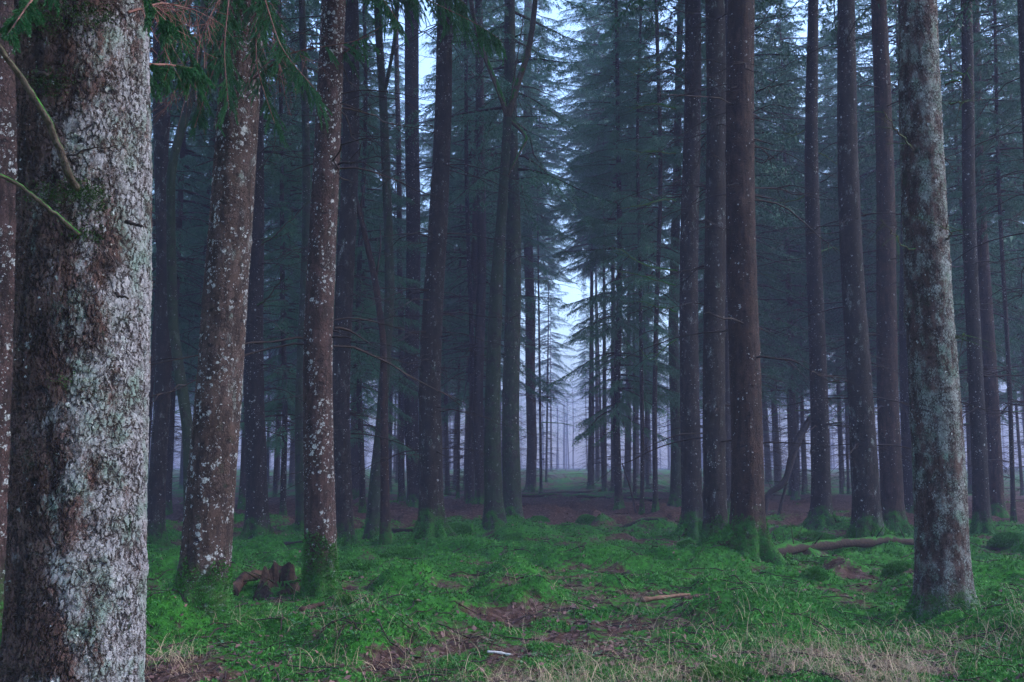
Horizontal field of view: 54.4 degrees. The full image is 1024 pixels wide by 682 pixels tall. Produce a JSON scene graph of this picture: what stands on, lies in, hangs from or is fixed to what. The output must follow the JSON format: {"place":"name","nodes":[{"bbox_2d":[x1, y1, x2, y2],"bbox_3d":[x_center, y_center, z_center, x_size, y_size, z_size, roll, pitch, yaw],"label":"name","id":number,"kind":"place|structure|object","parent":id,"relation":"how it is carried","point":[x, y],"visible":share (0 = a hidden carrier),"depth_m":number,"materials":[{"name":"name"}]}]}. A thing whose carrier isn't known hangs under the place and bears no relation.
{"place":"outdoors","nodes":[
{"label":"outdoors","id":0,"kind":"place"},
{"bbox_2d":[144,468,1023,681],"bbox_3d":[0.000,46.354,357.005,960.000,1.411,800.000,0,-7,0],"label":"ground","id":1,"kind":"structure","parent":0,"point":[568,482],"depth_m":12.17,"materials":[{"name":"plant"}]},
{"bbox_2d":[0,0,17,644],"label":"spruce tree","id":2,"kind":"object","parent":1,"relation":"on","point":[8,139],"visible":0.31,"depth_m":8.36,"materials":[{"name":"brown plant"}]},
{"bbox_2d":[0,0,226,681],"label":"spruce tree","id":3,"kind":"object","parent":1,"relation":"on","point":[75,582],"visible":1,"depth_m":4.77,"materials":[{"name":"grey plant"}]},
{"bbox_2d":[149,25,208,495],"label":"spruce tree","id":4,"kind":"object","parent":1,"relation":"on","point":[193,337],"visible":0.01,"depth_m":54.07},
{"bbox_2d":[147,0,214,547],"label":"spruce tree","id":5,"kind":"object","parent":1,"relation":"on","point":[156,523],"visible":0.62,"depth_m":21.60,"materials":[{"name":"brown plant"}]},
{"bbox_2d":[166,0,207,513],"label":"crooked tree","id":6,"kind":"object","parent":1,"relation":"on","point":[180,378],"visible":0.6,"depth_m":17.81,"materials":[{"name":"brown plant"}]},
{"bbox_2d":[149,0,276,515],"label":"spruce tree","id":7,"kind":"object","parent":1,"relation":"on","point":[202,226],"visible":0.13,"depth_m":33.87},
{"bbox_2d":[150,3,295,395],"bbox_3d":[-11.481,-6.663,37.622,6.904,26.417,6.978,-1,-7,6],"label":"spruce tree","id":8,"kind":"object","parent":1,"relation":"on","point":[202,252],"visible":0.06,"depth_m":36.94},
{"bbox_2d":[147,0,306,490],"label":"spruce tree","id":9,"kind":"object","parent":1,"relation":"on","point":[153,343],"visible":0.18,"depth_m":29.16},
{"bbox_2d":[152,8,301,458],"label":"spruce tree","id":10,"kind":"object","parent":1,"relation":"on","point":[269,210],"visible":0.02,"depth_m":42.51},
{"bbox_2d":[151,0,341,509],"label":"spruce tree","id":11,"kind":"object","parent":1,"relation":"on","point":[242,483],"visible":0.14,"depth_m":33.83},
{"bbox_2d":[150,0,379,622],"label":"spruce tree","id":12,"kind":"object","parent":1,"relation":"on","point":[203,579],"visible":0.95,"depth_m":9.63,"materials":[{"name":"brown plant"}]},
{"bbox_2d":[241,78,298,487],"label":"spruce tree","id":13,"kind":"object","parent":1,"relation":"on","point":[268,436],"visible":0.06,"depth_m":72.62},
{"bbox_2d":[153,0,387,539],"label":"spruce tree","id":14,"kind":"object","parent":1,"relation":"on","point":[257,520],"visible":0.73,"depth_m":23.19,"materials":[{"name":"brown plant"}]},
{"bbox_2d":[241,562,301,600],"bbox_3d":[-2.740,2.850,11.804,0.971,0.441,1.198,6,-9,-38],"label":"rotten stump","id":15,"kind":"object","parent":1,"relation":"on","point":[286,578],"visible":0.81,"depth_m":11.73,"materials":[{"name":"brown wood"}]},
{"bbox_2d":[203,0,360,496],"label":"spruce tree","id":16,"kind":"object","parent":1,"relation":"on","point":[275,473],"visible":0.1,"depth_m":45.16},
{"bbox_2d":[239,0,372,515],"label":"young spruce","id":17,"kind":"object","parent":1,"relation":"on","point":[285,409],"visible":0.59,"depth_m":29.34,"materials":[{"name":"green plant"}]},
{"bbox_2d":[241,0,390,531],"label":"slim tree","id":18,"kind":"object","parent":1,"relation":"on","point":[299,466],"visible":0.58,"depth_m":26.14,"materials":[{"name":"brown plant"}]},
{"bbox_2d":[240,0,403,465],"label":"spruce tree","id":19,"kind":"object","parent":1,"relation":"on","point":[314,110],"visible":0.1,"depth_m":43.53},
{"bbox_2d":[149,0,506,597],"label":"spruce tree","id":20,"kind":"object","parent":1,"relation":"on","point":[320,573],"visible":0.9,"depth_m":11.61,"materials":[{"name":"brown plant"}]},
{"bbox_2d":[264,2,405,500],"bbox_3d":[-6.835,-5.903,38.147,6.170,28.221,6.350,2,-8,-18],"label":"spruce tree","id":21,"kind":"object","parent":1,"relation":"on","point":[366,323],"visible":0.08,"depth_m":38.11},
{"bbox_2d":[272,1,427,486],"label":"spruce tree","id":22,"kind":"object","parent":1,"relation":"on","point":[401,90],"visible":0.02,"depth_m":59.23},
{"bbox_2d":[339,558,371,571],"bbox_3d":[-2.240,3.291,14.354,0.676,0.335,0.650,0,-7,0],"label":"moss mound","id":23,"kind":"object","parent":1,"relation":"on","point":[356,564],"visible":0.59,"depth_m":14.21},
{"bbox_2d":[241,0,471,547],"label":"spruce tree","id":24,"kind":"object","parent":1,"relation":"on","point":[343,307],"visible":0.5,"depth_m":20.84,"materials":[{"name":"brown plant"}]},
{"bbox_2d":[293,0,421,499],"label":"spruce tree","id":25,"kind":"object","parent":1,"relation":"on","point":[355,481],"visible":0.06,"depth_m":47.95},
{"bbox_2d":[292,0,426,512],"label":"young spruce","id":26,"kind":"object","parent":1,"relation":"on","point":[359,373],"visible":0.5,"depth_m":31.46,"materials":[{"name":"green plant"}]},
{"bbox_2d":[339,177,392,544],"bbox_3d":[-3.389,0.390,22.174,1.586,8.512,1.022,5,-9,-34],"label":"dead snag","id":27,"kind":"object","parent":1,"relation":"on","point":[385,534],"visible":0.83,"depth_m":21.93,"materials":[{"name":"wood"}]},
{"bbox_2d":[363,0,399,539],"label":"crooked tree","id":28,"kind":"object","parent":1,"relation":"on","point":[372,522],"visible":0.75,"depth_m":24.34,"materials":[{"name":"brown plant"}]},
{"bbox_2d":[379,546,424,558],"bbox_3d":[-1.859,3.607,16.736,0.818,0.330,0.880,-6,-10,41],"label":"moss mound","id":29,"kind":"object","parent":1,"relation":"on","point":[403,552],"visible":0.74,"depth_m":16.60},
{"bbox_2d":[364,53,442,486],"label":"spruce tree","id":30,"kind":"object","parent":1,"relation":"on","point":[396,398],"visible":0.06,"depth_m":74.62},
{"bbox_2d":[357,0,452,500],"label":"slim tree","id":31,"kind":"object","parent":1,"relation":"on","point":[401,496],"visible":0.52,"depth_m":43.51,"materials":[{"name":"brown plant"}]},
{"bbox_2d":[362,4,452,491],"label":"spruce tree","id":32,"kind":"object","parent":1,"relation":"on","point":[394,356],"visible":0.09,"depth_m":62.86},
{"bbox_2d":[359,0,475,507],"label":"spruce tree","id":33,"kind":"object","parent":1,"relation":"on","point":[413,262],"visible":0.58,"depth_m":35.55,"materials":[{"name":"brown plant"}]},
{"bbox_2d":[316,0,547,542],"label":"spruce tree","id":34,"kind":"object","parent":1,"relation":"on","point":[431,521],"visible":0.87,"depth_m":20.13,"materials":[{"name":"brown plant"}]},
{"bbox_2d":[394,6,505,495],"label":"spruce tree","id":35,"kind":"object","parent":1,"relation":"on","point":[446,442],"visible":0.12,"depth_m":54.43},
{"bbox_2d":[397,10,523,497],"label":"spruce tree","id":36,"kind":"object","parent":1,"relation":"on","point":[458,429],"visible":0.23,"depth_m":45.18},
{"bbox_2d":[403,0,530,503],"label":"slim tree","id":37,"kind":"object","parent":1,"relation":"on","point":[469,497],"visible":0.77,"depth_m":36.17,"materials":[{"name":"brown plant"}]},
{"bbox_2d":[376,0,567,500],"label":"spruce tree","id":38,"kind":"object","parent":1,"relation":"on","point":[456,280],"visible":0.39,"depth_m":40.51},
{"bbox_2d":[418,62,535,490],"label":"spruce tree","id":39,"kind":"object","parent":1,"relation":"on","point":[456,385],"visible":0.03,"depth_m":62.20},
{"bbox_2d":[420,0,536,491],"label":"spruce tree","id":40,"kind":"object","parent":1,"relation":"on","point":[488,209],"visible":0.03,"depth_m":58.60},
{"bbox_2d":[429,0,539,503],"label":"spruce tree","id":41,"kind":"object","parent":1,"relation":"on","point":[478,399],"visible":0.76,"depth_m":35.34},
{"bbox_2d":[404,0,583,495],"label":"spruce tree","id":42,"kind":"object","parent":1,"relation":"on","point":[526,74],"visible":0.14,"depth_m":51.25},
{"bbox_2d":[466,0,537,530],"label":"forked tree","id":43,"kind":"object","parent":1,"relation":"on","point":[494,515],"visible":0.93,"depth_m":25.30,"materials":[{"name":"brown plant"}]},
{"bbox_2d":[389,0,615,517],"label":"spruce tree","id":44,"kind":"object","parent":1,"relation":"on","point":[512,496],"visible":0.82,"depth_m":30.77,"materials":[{"name":"green plant"}]},
{"bbox_2d":[519,0,565,492],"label":"spruce tree","id":45,"kind":"object","parent":1,"relation":"on","point":[531,427],"visible":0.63,"depth_m":61.92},
{"bbox_2d":[487,0,600,493],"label":"spruce tree","id":46,"kind":"object","parent":1,"relation":"on","point":[555,132],"visible":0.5,"depth_m":59.61,"materials":[{"name":"plant"}]},
{"bbox_2d":[517,27,574,471],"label":"spruce tree","id":47,"kind":"object","parent":1,"relation":"on","point":[535,250],"visible":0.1,"depth_m":105.57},
{"bbox_2d":[520,244,577,471],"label":"spruce tree","id":48,"kind":"object","parent":1,"relation":"on","point":[553,355],"visible":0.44,"depth_m":150.89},
{"bbox_2d":[521,40,582,481],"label":"spruce tree","id":49,"kind":"object","parent":1,"relation":"on","point":[545,252],"visible":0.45,"depth_m":93.20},
{"bbox_2d":[542,1,616,488],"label":"spruce tree","id":50,"kind":"object","parent":1,"relation":"on","point":[590,475],"visible":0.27,"depth_m":69.00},
{"bbox_2d":[145,540,1021,669],"bbox_3d":[-0.169,2.980,12.203,25.300,0.546,15.032,0,-7,0],"label":"herb layer","id":51,"kind":"object","parent":1,"relation":"on","point":[512,640],"visible":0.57,"depth_m":9.08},
{"bbox_2d":[144,497,1023,681],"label":"twig litter","id":52,"kind":"object","parent":1,"relation":"on","point":[597,654],"visible":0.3,"depth_m":9.35,"materials":[{"name":"wood"}]},
{"bbox_2d":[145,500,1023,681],"bbox_3d":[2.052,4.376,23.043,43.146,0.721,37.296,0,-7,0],"label":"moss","id":53,"kind":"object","parent":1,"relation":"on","point":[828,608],"visible":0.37,"depth_m":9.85,"materials":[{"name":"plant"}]},
{"bbox_2d":[145,564,1023,681],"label":"dry grass","id":54,"kind":"structure","parent":1,"relation":"on","point":[911,665],"depth_m":8.06,"materials":[{"name":"plant"}]},
{"bbox_2d":[145,491,1023,681],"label":"leaf litter","id":55,"kind":"object","parent":1,"relation":"on","point":[431,649],"visible":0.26,"depth_m":8.97,"materials":[{"name":"plant"}]},
{"bbox_2d":[568,287,601,470],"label":"spruce tree","id":56,"kind":"object","parent":1,"relation":"on","point":[583,361],"visible":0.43,"depth_m":160.41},
{"bbox_2d":[149,0,1023,370],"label":"surrounding wood","id":57,"kind":"object","parent":1,"relation":"on","point":[1013,238],"depth_m":38.69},
{"bbox_2d":[151,337,1022,469],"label":"distant wood","id":58,"kind":"object","parent":1,"relation":"on","point":[668,447],"visible":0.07,"depth_m":276.33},
{"bbox_2d":[564,42,610,480],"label":"spruce tree","id":59,"kind":"object","parent":1,"relation":"on","point":[596,431],"visible":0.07,"depth_m":97.40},
{"bbox_2d":[530,0,662,492],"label":"spruce tree","id":60,"kind":"object","parent":1,"relation":"on","point":[593,33],"visible":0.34,"depth_m":61.75,"materials":[{"name":"plant"}]},
{"bbox_2d":[561,20,632,482],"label":"spruce tree","id":61,"kind":"object","parent":1,"relation":"on","point":[600,282],"visible":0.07,"depth_m":86.68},
{"bbox_2d":[546,0,673,490],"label":"spruce tree","id":62,"kind":"object","parent":1,"relation":"on","point":[612,314],"visible":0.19,"depth_m":64.71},
{"bbox_2d":[562,10,671,487],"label":"spruce tree","id":63,"kind":"object","parent":1,"relation":"on","point":[627,467],"visible":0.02,"depth_m":71.54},
{"bbox_2d":[546,0,702,510],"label":"spruce tree","id":64,"kind":"object","parent":1,"relation":"on","point":[617,409],"visible":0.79,"depth_m":36.42,"materials":[{"name":"green plant"}]},
{"bbox_2d":[587,4,679,514],"bbox_3d":[4.333,-5.536,34.654,3.436,23.573,3.802,0,-7,0],"label":"slim tree","id":65,"kind":"object","parent":1,"relation":"on","point":[640,240],"visible":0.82,"depth_m":34.57,"materials":[{"name":"green plant"}]},
{"bbox_2d":[568,0,702,496],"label":"spruce tree","id":66,"kind":"object","parent":1,"relation":"on","point":[634,476],"visible":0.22,"depth_m":50.23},
{"bbox_2d":[600,200,670,481],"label":"spruce tree","id":67,"kind":"object","parent":1,"relation":"on","point":[647,351],"visible":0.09,"depth_m":90.24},
{"bbox_2d":[602,4,674,489],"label":"spruce tree","id":68,"kind":"object","parent":1,"relation":"on","point":[646,445],"visible":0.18,"depth_m":66.27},
{"bbox_2d":[595,0,704,512],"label":"slim tree","id":69,"kind":"object","parent":1,"relation":"on","point":[658,141],"visible":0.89,"depth_m":34.13,"materials":[{"name":"green plant"}]},
{"bbox_2d":[586,0,785,506],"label":"spruce tree","id":70,"kind":"object","parent":1,"relation":"on","point":[674,500],"visible":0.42,"depth_m":38.31,"materials":[{"name":"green plant"}]},
{"bbox_2d":[609,0,790,540],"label":"spruce tree","id":71,"kind":"object","parent":1,"relation":"on","point":[690,520],"visible":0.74,"depth_m":24.58,"materials":[{"name":"brown plant"}]},
{"bbox_2d":[586,0,835,546],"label":"spruce tree","id":72,"kind":"object","parent":1,"relation":"on","point":[714,498],"visible":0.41,"depth_m":18.36,"materials":[{"name":"brown plant"}]},
{"bbox_2d":[644,0,805,513],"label":"slim tree","id":73,"kind":"object","parent":1,"relation":"on","point":[727,387],"visible":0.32,"depth_m":33.94,"materials":[{"name":"brown plant"}]},
{"bbox_2d":[686,661,765,681],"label":"moss mound","id":74,"kind":"object","parent":1,"relation":"on","point":[734,672],"visible":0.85,"depth_m":7.58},
{"bbox_2d":[624,4,836,492],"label":"spruce tree","id":75,"kind":"object","parent":1,"relation":"on","point":[762,334],"visible":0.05,"depth_m":41.34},
{"bbox_2d":[637,0,832,459],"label":"spruce tree","id":76,"kind":"object","parent":1,"relation":"on","point":[767,167],"visible":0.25,"depth_m":37.31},
{"bbox_2d":[642,0,834,500],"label":"spruce tree","id":77,"kind":"object","parent":1,"relation":"on","point":[782,307],"visible":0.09,"depth_m":44.48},
{"bbox_2d":[613,0,866,565],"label":"spruce tree","id":78,"kind":"object","parent":1,"relation":"on","point":[745,532],"visible":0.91,"depth_m":16.11,"materials":[{"name":"brown plant"}]},
{"bbox_2d":[762,361,787,483],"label":"spruce tree","id":79,"kind":"object","parent":1,"relation":"on","point":[767,459],"visible":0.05,"depth_m":85.34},
{"bbox_2d":[760,127,808,485],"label":"spruce tree","id":80,"kind":"object","parent":1,"relation":"on","point":[774,455],"visible":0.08,"depth_m":73.84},
{"bbox_2d":[763,414,809,515],"bbox_3d":[8.790,4.154,32.495,1.870,3.452,1.806,0,-7,0],"label":"fallen branch","id":81,"kind":"object","parent":1,"relation":"on","point":[780,485],"visible":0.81,"depth_m":31.68,"materials":[{"name":"brown wood"}]},
{"bbox_2d":[701,0,876,531],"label":"spruce tree","id":82,"kind":"object","parent":1,"relation":"on","point":[821,516],"visible":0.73,"depth_m":27.12,"materials":[{"name":"brown plant"}]},
{"bbox_2d":[702,0,875,499],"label":"spruce tree","id":83,"kind":"object","parent":1,"relation":"on","point":[795,489],"visible":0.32,"depth_m":46.73,"materials":[{"name":"plant"}]},
{"bbox_2d":[754,0,841,494],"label":"spruce tree","id":84,"kind":"object","parent":1,"relation":"on","point":[793,298],"visible":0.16,"depth_m":52.49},
{"bbox_2d":[756,4,842,491],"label":"spruce tree","id":85,"kind":"object","parent":1,"relation":"on","point":[798,428],"visible":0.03,"depth_m":61.74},
{"bbox_2d":[771,524,827,556],"bbox_3d":[4.603,3.349,16.739,1.230,0.564,1.281,-4,-8,29],"label":"root clump","id":86,"kind":"object","parent":1,"relation":"on","point":[810,551],"visible":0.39,"depth_m":16.49,"materials":[{"name":"plant"}]},
{"bbox_2d":[759,17,842,494],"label":"spruce tree","id":87,"kind":"object","parent":1,"relation":"on","point":[802,391],"visible":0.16,"depth_m":52.39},
{"bbox_2d":[799,566,829,581],"bbox_3d":[4.144,3.196,13.642,0.412,0.231,0.444,0,-7,0],"label":"moss mound","id":88,"kind":"object","parent":1,"relation":"on","point":[816,572],"visible":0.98,"depth_m":13.53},
{"bbox_2d":[766,0,871,493],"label":"spruce tree","id":89,"kind":"object","parent":1,"relation":"on","point":[840,469],"visible":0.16,"depth_m":58.54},
{"bbox_2d":[797,25,873,493],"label":"spruce tree","id":90,"kind":"object","parent":1,"relation":"on","point":[847,459],"visible":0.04,"depth_m":59.05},
{"bbox_2d":[773,523,913,555],"bbox_3d":[6.218,3.461,17.591,5.986,0.638,0.739,7,-10,-44],"label":"fallen log","id":91,"kind":"object","parent":1,"relation":"on","point":[824,545],"visible":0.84,"depth_m":16.90,"materials":[{"name":"brown wood"}]},
{"bbox_2d":[796,0,899,493],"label":"spruce tree","id":92,"kind":"object","parent":1,"relation":"on","point":[821,221],"visible":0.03,"depth_m":55.85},
{"bbox_2d":[803,50,899,494],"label":"spruce tree","id":93,"kind":"object","parent":1,"relation":"on","point":[838,265],"visible":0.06,"depth_m":51.63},
{"bbox_2d":[757,0,980,544],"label":"spruce tree","id":94,"kind":"object","parent":1,"relation":"on","point":[866,520],"visible":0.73,"depth_m":20.60,"materials":[{"name":"brown plant"}]},
{"bbox_2d":[776,0,961,484],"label":"spruce tree","id":95,"kind":"object","parent":1,"relation":"on","point":[839,321],"visible":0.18,"depth_m":49.26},
{"bbox_2d":[755,0,983,533],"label":"spruce tree","id":96,"kind":"object","parent":1,"relation":"on","point":[891,484],"visible":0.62,"depth_m":25.17,"materials":[{"name":"brown plant"}]},
{"bbox_2d":[879,560,912,577],"bbox_3d":[5.633,3.337,14.525,0.540,0.295,0.480,0,-7,0],"label":"moss mound","id":97,"kind":"object","parent":1,"relation":"on","point":[894,568],"visible":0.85,"depth_m":14.42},
{"bbox_2d":[790,0,1019,466],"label":"spruce tree","id":98,"kind":"object","parent":1,"relation":"on","point":[894,64],"visible":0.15,"depth_m":41.85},
{"bbox_2d":[847,23,1007,513],"bbox_3d":[14.140,-11.149,35.684,6.999,35.110,6.901,-2,-8,16],"label":"spruce tree","id":99,"kind":"object","parent":1,"relation":"on","point":[906,463],"visible":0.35,"depth_m":33.70,"materials":[{"name":"brown plant"}]},
{"bbox_2d":[836,0,1023,500],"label":"spruce tree","id":100,"kind":"object","parent":1,"relation":"on","point":[954,252],"visible":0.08,"depth_m":44.85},
{"bbox_2d":[863,0,1014,623],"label":"spruce tree","id":101,"kind":"object","parent":1,"relation":"on","point":[943,576],"visible":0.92,"depth_m":10.81,"materials":[{"name":"grey plant"}]},
{"bbox_2d":[855,0,1023,534],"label":"spruce tree","id":102,"kind":"object","parent":1,"relation":"on","point":[981,520],"visible":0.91,"depth_m":24.05,"materials":[{"name":"brown plant"}]},
{"bbox_2d":[863,0,1023,483],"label":"spruce tree","id":103,"kind":"object","parent":1,"relation":"on","point":[959,298],"visible":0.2,"depth_m":36.50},
{"bbox_2d":[897,0,1022,493],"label":"spruce tree","id":104,"kind":"object","parent":1,"relation":"on","point":[969,489],"visible":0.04,"depth_m":55.23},
{"bbox_2d":[938,0,1023,521],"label":"slim tree","id":105,"kind":"object","parent":1,"relation":"on","point":[997,122],"visible":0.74,"depth_m":30.01,"materials":[{"name":"green plant"}]},
{"bbox_2d":[939,0,1023,311],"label":"spruce tree","id":106,"kind":"object","parent":1,"relation":"on","point":[1020,5],"visible":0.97,"depth_m":19.71,"materials":[{"name":"green plant"}]},
{"bbox_2d":[947,29,1023,494],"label":"spruce tree","id":107,"kind":"object","parent":1,"relation":"on","point":[1019,451],"visible":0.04,"depth_m":55.97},
{"bbox_2d":[948,0,1023,517],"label":"spruce tree","id":108,"kind":"object","parent":1,"relation":"on","point":[996,471],"visible":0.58,"depth_m":30.56,"materials":[{"name":"brown plant"}]},
{"bbox_2d":[949,0,1023,500],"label":"spruce tree","id":109,"kind":"object","parent":1,"relation":"on","point":[1014,394],"visible":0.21,"depth_m":47.40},
{"bbox_2d":[954,4,1023,496],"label":"spruce tree","id":110,"kind":"object","parent":1,"relation":"on","point":[1016,13],"visible":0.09,"depth_m":51.72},
{"bbox_2d":[986,531,1023,547],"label":"moss mound","id":111,"kind":"object","parent":1,"relation":"on","point":[1007,539],"visible":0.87,"depth_m":19.87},
{"bbox_2d":[149,0,1023,467],"label":"sky","id":112,"kind":"structure","parent":0,"point":[574,295],"materials":[{"name":"white"}]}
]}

